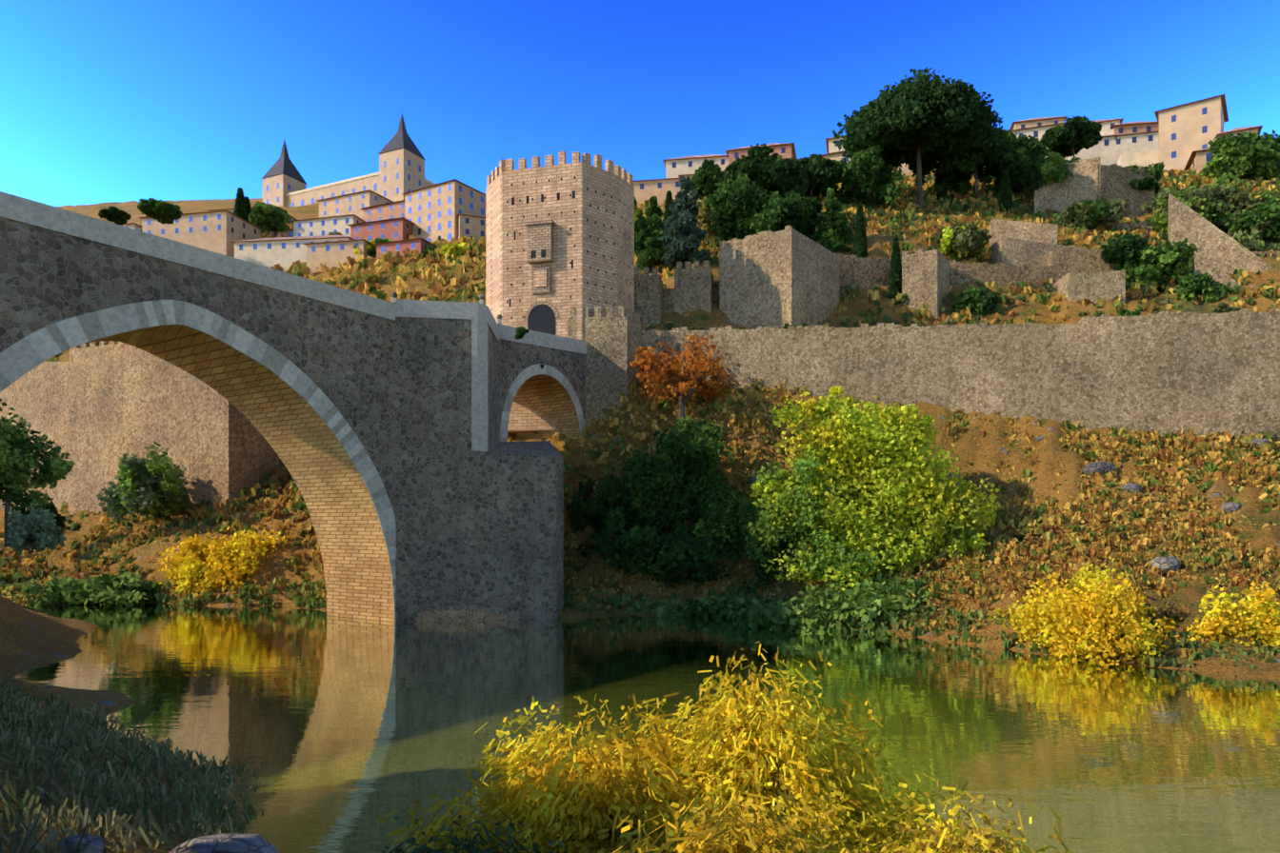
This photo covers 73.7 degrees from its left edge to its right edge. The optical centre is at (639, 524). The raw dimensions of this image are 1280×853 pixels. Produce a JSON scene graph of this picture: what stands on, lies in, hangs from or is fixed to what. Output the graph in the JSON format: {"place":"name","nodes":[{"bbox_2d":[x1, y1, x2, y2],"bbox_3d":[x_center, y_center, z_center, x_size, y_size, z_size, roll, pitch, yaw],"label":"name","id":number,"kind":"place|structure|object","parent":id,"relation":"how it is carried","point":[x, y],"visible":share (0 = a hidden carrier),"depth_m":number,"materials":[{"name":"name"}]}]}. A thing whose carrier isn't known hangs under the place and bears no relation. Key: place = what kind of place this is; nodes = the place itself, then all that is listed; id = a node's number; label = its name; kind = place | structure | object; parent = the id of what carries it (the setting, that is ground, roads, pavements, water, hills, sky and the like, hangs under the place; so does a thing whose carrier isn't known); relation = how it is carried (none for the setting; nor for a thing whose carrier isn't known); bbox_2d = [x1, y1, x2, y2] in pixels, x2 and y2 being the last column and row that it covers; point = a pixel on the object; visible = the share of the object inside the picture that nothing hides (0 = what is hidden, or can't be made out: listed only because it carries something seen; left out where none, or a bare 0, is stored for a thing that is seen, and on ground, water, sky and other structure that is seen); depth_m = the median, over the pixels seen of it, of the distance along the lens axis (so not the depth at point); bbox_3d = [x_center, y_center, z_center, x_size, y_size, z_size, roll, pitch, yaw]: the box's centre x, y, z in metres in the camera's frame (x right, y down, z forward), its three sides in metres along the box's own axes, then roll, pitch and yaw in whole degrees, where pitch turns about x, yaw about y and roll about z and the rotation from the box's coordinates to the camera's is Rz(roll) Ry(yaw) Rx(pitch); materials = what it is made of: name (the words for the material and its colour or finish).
{"place":"outdoors","nodes":[
{"label":"outdoors","id":0,"kind":"place"},
{"bbox_2d":[0,177,1279,852],"bbox_3d":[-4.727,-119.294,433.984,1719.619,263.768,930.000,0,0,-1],"label":"hillside","id":1,"kind":"structure","parent":0,"point":[30,638],"depth_m":86.83,"materials":[{"name":"brown soil"}]},
{"bbox_2d":[0,191,587,622],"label":"bridge","id":2,"kind":"structure","parent":1,"relation":"on","point":[429,490],"depth_m":76.35,"materials":[{"name":"stone"}]},
{"bbox_2d":[485,150,640,434],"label":"tower","id":3,"kind":"structure","parent":1,"relation":"on","point":[560,249],"depth_m":101.39,"materials":[{"name":"stone"}]},
{"bbox_2d":[0,129,1249,852],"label":"tree branches","id":4,"kind":"object","parent":1,"relation":"on","point":[684,398],"visible":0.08,"depth_m":76.01,"materials":[{"name":"brown plant"}]},
{"bbox_2d":[0,66,1279,852],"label":"foliage leaves","id":5,"kind":"object","parent":1,"relation":"on","point":[777,781],"visible":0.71,"depth_m":79.57,"materials":[{"name":"green plant"}]},
{"bbox_2d":[0,157,1279,514],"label":"fortification walls","id":6,"kind":"structure","parent":1,"relation":"on","point":[95,410],"depth_m":107.85,"materials":[{"name":"beige stone"}]},
{"bbox_2d":[50,436,1270,852],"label":"boulders","id":7,"kind":"object","parent":1,"relation":"on","point":[224,844],"visible":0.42,"depth_m":19.85,"materials":[{"name":"grey stone"}]},
{"bbox_2d":[116,94,1262,274],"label":"city buildings","id":8,"kind":"structure","parent":1,"relation":"on","point":[398,198],"depth_m":250.93,"materials":[{"name":"stone"}]},
{"bbox_2d":[0,0,1279,206],"label":"sky","id":9,"kind":"structure","parent":0,"point":[102,101],"materials":[{"name":"blue"}]},
{"bbox_2d":[10,602,1279,852],"bbox_3d":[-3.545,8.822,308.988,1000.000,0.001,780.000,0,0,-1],"label":"river water","id":10,"kind":"structure","parent":0,"point":[348,732],"depth_m":40.74,"materials":[{"name":"green liquid"}]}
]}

